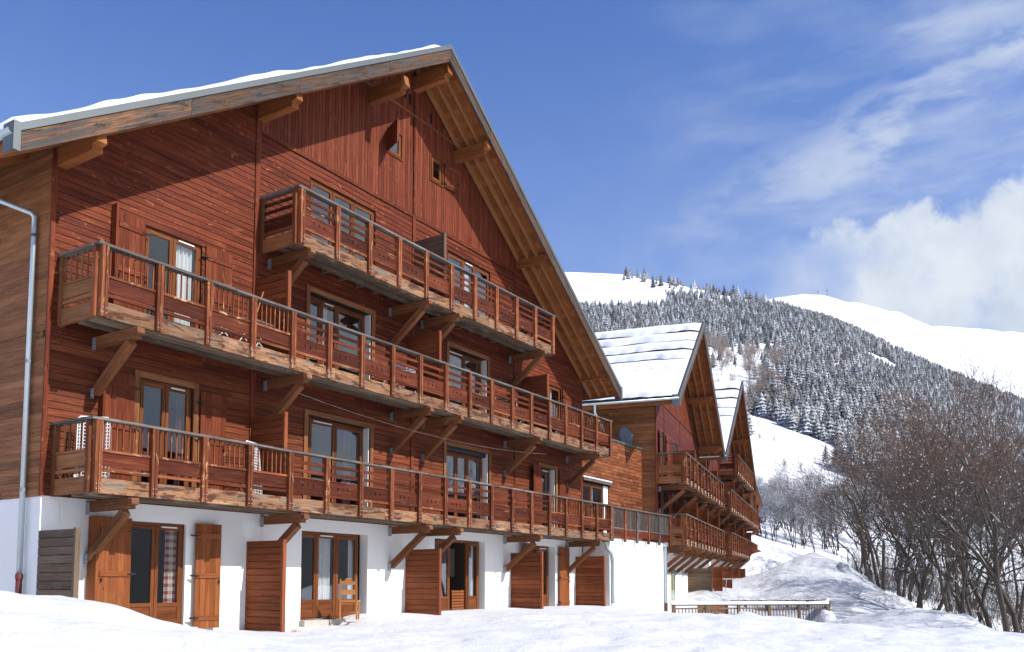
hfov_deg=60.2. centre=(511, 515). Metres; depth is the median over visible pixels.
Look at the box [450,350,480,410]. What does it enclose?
window
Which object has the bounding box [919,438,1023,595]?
bare tree
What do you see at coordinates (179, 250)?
window
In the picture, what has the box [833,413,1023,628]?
bare tree
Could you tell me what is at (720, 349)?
bare tree
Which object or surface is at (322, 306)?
window
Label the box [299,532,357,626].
glazed door
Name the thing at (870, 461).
conifer
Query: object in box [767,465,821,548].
bare tree
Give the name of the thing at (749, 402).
bare tree
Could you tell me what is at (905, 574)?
bare tree
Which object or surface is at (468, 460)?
window
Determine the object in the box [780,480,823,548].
bare tree
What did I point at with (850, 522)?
bare tree
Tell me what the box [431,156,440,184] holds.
attic window
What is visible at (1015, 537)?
bare tree
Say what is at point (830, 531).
bare tree
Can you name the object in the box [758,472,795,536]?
bare tree
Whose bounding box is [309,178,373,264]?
window
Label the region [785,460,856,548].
bare tree
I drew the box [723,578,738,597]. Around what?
drying rack
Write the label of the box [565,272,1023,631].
mountain terrain
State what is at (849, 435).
conifer
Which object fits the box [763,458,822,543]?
bare tree
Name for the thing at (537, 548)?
glazed door
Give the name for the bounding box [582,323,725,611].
chalet
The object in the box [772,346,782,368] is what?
bare tree
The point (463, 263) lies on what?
window
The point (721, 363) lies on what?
bare tree
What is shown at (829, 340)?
conifer forest
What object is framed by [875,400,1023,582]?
bare tree
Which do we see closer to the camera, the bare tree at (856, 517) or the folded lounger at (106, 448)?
the folded lounger at (106, 448)
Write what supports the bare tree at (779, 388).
on the mountain terrain at (942, 346)
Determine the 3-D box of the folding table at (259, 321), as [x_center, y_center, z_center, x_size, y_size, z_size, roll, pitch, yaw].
[-5.778,-3.913,19.527,0.640,0.699,0.800,-2,-5,27]
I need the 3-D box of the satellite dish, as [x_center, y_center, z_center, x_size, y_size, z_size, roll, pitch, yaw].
[4.953,-3.420,38.129,0.608,0.857,0.597,-1,-5,10]
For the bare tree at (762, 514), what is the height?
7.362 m
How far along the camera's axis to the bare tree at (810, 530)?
103.41 m
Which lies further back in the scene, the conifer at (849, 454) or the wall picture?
the conifer at (849, 454)
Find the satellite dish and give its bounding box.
[619,427,633,443]
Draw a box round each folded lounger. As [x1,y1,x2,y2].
[73,416,109,477]
[239,440,261,493]
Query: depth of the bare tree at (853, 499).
127.58 m
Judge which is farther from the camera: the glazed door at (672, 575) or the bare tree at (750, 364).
the bare tree at (750, 364)
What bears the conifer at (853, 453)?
on the mountain terrain at (942, 346)
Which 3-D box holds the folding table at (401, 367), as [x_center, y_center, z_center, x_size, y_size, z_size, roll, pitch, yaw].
[-3.212,-3.594,23.571,0.640,0.699,0.700,-2,-5,27]
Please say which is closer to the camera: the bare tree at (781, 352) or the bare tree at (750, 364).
the bare tree at (750, 364)
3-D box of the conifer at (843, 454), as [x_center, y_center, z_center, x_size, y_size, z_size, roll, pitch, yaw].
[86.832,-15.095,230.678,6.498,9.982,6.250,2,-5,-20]
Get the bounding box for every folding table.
[239,317,273,346]
[380,364,408,387]
[494,397,507,418]
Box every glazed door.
[129,521,197,627]
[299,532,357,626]
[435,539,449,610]
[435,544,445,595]
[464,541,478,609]
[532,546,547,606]
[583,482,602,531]
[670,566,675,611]
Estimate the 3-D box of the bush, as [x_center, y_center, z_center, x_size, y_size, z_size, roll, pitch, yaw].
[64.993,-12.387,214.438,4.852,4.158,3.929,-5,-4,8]
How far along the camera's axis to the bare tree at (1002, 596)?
38.31 m
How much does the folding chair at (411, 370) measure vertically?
0.960 m
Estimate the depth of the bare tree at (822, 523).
111.47 m
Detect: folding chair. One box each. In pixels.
[212,324,228,336]
[401,367,415,391]
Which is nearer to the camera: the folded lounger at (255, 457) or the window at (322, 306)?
the folded lounger at (255, 457)
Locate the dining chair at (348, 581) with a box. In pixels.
[339,578,359,619]
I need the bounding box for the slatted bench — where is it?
[451,590,463,609]
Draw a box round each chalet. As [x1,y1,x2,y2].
[0,44,622,631]
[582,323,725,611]
[699,381,762,587]
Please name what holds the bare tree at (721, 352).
on the mountain terrain at (942, 346)
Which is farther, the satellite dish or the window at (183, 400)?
the satellite dish
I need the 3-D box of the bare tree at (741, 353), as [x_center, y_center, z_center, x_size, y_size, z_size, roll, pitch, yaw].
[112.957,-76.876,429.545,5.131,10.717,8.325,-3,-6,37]
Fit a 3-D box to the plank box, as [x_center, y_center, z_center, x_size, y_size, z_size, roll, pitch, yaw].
[9.250,4.638,40.747,1.320,1.140,0.630,0,-5,0]
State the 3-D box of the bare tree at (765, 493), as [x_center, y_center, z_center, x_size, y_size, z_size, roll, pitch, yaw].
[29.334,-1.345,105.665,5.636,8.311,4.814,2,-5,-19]
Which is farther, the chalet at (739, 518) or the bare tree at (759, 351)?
the bare tree at (759, 351)
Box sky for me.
[0,0,1023,332]
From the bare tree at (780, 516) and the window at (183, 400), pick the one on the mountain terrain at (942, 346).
the bare tree at (780, 516)
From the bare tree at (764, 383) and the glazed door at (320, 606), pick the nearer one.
the glazed door at (320, 606)
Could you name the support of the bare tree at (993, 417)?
on the snowy ground at (870, 616)
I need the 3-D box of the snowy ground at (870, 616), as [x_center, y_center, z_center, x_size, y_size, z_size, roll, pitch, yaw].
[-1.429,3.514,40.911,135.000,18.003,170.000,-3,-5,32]
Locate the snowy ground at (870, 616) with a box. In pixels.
[0,543,1023,651]
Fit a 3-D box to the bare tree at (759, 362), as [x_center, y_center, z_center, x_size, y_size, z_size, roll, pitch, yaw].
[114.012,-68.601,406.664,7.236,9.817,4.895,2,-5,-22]
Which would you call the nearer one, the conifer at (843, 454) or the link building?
the link building
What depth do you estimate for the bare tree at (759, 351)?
498.18 m
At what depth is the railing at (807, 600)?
45.64 m
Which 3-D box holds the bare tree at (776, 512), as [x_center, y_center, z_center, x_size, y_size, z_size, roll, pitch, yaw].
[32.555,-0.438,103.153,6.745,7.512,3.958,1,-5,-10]
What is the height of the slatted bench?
0.660 m
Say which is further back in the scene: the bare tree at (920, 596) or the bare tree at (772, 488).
the bare tree at (772, 488)
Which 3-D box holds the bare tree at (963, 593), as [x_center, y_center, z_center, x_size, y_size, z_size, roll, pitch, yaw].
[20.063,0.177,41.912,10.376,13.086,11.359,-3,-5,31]
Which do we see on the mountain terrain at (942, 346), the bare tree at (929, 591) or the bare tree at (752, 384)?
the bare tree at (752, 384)
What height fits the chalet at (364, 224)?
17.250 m
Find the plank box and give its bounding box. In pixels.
[697,606,727,613]
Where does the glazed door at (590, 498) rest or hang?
in the link building
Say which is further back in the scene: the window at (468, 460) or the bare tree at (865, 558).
the bare tree at (865, 558)
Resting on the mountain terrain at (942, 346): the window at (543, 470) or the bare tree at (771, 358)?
the bare tree at (771, 358)
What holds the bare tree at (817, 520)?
on the mountain terrain at (942, 346)
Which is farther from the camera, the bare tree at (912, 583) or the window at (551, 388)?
the bare tree at (912, 583)
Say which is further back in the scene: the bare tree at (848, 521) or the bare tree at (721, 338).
the bare tree at (721, 338)
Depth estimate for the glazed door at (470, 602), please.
27.64 m
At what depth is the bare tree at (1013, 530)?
46.48 m
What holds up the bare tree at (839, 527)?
on the mountain terrain at (942, 346)
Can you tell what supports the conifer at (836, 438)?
on the mountain terrain at (942, 346)
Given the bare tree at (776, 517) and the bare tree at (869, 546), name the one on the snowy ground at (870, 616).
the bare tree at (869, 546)
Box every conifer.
[829,437,841,467]
[834,440,846,471]
[839,439,857,472]
[845,426,853,445]
[845,440,858,473]
[863,444,878,481]
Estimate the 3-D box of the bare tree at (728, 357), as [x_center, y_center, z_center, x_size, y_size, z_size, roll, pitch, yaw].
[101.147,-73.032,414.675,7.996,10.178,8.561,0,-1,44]
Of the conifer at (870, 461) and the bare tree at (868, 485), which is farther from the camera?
the conifer at (870, 461)
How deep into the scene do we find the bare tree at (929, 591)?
75.15 m
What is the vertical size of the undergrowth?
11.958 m
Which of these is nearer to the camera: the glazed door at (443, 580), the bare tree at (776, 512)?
the glazed door at (443, 580)
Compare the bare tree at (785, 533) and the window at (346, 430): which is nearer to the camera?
the window at (346, 430)
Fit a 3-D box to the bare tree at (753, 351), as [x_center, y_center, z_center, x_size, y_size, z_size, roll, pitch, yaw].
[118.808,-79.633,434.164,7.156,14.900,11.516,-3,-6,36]
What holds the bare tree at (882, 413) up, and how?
on the snowy ground at (870, 616)
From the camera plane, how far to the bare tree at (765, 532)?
103.71 m
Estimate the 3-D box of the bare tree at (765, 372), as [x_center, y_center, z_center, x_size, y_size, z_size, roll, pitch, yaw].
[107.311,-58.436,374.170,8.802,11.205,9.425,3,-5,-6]
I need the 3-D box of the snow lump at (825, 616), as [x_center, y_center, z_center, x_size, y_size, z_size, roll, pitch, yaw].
[13.405,4.482,37.755,0.786,0.896,0.717,3,-6,-36]
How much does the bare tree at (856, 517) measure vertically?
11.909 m
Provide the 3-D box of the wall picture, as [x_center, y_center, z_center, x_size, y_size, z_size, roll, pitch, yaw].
[-2.110,1.534,28.412,0.030,1.000,1.000,-3,-5,32]
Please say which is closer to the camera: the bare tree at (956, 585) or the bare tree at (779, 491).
the bare tree at (956, 585)
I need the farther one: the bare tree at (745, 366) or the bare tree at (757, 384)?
the bare tree at (745, 366)
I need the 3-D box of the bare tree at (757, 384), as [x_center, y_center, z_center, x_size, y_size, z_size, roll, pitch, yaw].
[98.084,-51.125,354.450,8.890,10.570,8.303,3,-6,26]
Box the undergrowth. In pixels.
[836,530,1023,632]
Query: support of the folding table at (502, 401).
on the chalet at (364, 224)
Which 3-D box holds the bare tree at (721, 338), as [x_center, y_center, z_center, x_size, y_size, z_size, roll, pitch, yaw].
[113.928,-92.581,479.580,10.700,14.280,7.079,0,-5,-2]
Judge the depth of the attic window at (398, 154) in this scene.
25.17 m
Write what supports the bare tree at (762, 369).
on the mountain terrain at (942, 346)
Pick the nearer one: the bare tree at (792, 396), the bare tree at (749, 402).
the bare tree at (749, 402)
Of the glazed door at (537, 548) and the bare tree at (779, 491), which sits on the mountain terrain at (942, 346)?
the bare tree at (779, 491)
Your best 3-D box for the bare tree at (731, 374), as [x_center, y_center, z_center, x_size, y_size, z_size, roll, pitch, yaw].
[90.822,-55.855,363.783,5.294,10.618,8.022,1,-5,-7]
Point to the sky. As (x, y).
(867, 152)
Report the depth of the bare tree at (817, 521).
110.27 m
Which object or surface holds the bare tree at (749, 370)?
on the mountain terrain at (942, 346)
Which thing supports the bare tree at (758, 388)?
on the mountain terrain at (942, 346)
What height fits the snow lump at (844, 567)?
1.508 m
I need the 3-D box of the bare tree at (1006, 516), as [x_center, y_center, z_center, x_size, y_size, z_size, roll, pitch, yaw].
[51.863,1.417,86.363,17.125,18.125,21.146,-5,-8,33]
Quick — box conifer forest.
[581,267,1023,529]
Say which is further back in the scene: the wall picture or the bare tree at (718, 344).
the bare tree at (718, 344)
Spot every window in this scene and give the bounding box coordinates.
[137,378,191,486]
[143,225,200,328]
[307,417,362,504]
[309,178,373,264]
[310,296,364,369]
[389,135,400,158]
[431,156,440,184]
[447,252,488,316]
[447,451,481,518]
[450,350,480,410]
[542,469,549,493]
[549,385,559,433]
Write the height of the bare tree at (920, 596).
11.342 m
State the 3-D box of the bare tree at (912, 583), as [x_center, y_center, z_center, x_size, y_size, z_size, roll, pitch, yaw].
[25.927,0.351,57.983,11.364,12.027,14.032,-2,-3,31]
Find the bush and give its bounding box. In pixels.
[770,458,788,470]
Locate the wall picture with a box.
[450,548,455,578]
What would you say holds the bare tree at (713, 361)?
on the mountain terrain at (942, 346)
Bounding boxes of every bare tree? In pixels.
[709,335,723,356]
[709,349,718,373]
[710,339,730,363]
[714,333,732,350]
[714,357,728,371]
[719,347,732,359]
[722,350,734,369]
[725,369,737,380]
[738,348,747,361]
[740,360,751,377]
[742,362,756,379]
[743,376,766,395]
[744,353,756,375]
[745,338,760,365]
[745,395,758,410]
[746,376,764,391]
[749,378,767,395]
[751,357,766,367]
[755,361,769,378]
[755,368,776,382]
[756,345,766,360]
[756,375,772,389]
[756,473,781,535]
[756,474,791,537]
[756,499,767,536]
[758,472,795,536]
[761,487,790,532]
[761,492,794,541]
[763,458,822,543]
[763,474,799,526]
[763,475,792,528]
[764,484,809,541]
[766,368,781,385]
[766,481,795,536]
[767,351,781,372]
[767,399,928,590]
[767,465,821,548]
[769,381,788,394]
[769,416,930,588]
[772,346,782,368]
[773,445,890,575]
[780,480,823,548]
[784,386,803,403]
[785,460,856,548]
[786,489,831,548]
[791,477,841,551]
[799,480,845,550]
[800,389,1011,598]
[801,494,841,545]
[803,489,837,544]
[806,468,854,554]
[807,418,1022,610]
[814,403,983,583]
[817,385,1023,616]
[826,471,887,549]
[831,439,1004,602]
[831,478,870,536]
[831,489,869,549]
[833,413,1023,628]
[836,354,997,609]
[851,346,1023,632]
[852,478,984,596]
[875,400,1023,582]
[881,353,1023,632]
[885,422,1023,613]
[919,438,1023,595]
[937,412,1023,589]
[943,340,1023,592]
[947,458,1023,569]
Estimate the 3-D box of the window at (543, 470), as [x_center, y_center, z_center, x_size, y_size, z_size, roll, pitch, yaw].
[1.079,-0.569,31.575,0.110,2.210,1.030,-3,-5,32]
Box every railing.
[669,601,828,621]
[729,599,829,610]
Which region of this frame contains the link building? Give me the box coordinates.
[582,436,671,610]
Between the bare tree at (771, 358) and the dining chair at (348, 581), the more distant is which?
the bare tree at (771, 358)
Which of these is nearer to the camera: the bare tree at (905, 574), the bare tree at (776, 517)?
the bare tree at (905, 574)
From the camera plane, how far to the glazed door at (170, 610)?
18.32 m
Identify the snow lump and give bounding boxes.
[816,610,835,621]
[837,562,853,572]
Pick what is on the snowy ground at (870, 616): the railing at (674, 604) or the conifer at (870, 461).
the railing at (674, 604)
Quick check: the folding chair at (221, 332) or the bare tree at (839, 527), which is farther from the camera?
the bare tree at (839, 527)
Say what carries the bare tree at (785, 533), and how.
on the mountain terrain at (942, 346)
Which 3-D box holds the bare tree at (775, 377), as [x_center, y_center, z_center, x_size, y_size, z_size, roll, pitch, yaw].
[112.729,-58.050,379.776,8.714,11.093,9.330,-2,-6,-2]
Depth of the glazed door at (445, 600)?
26.52 m

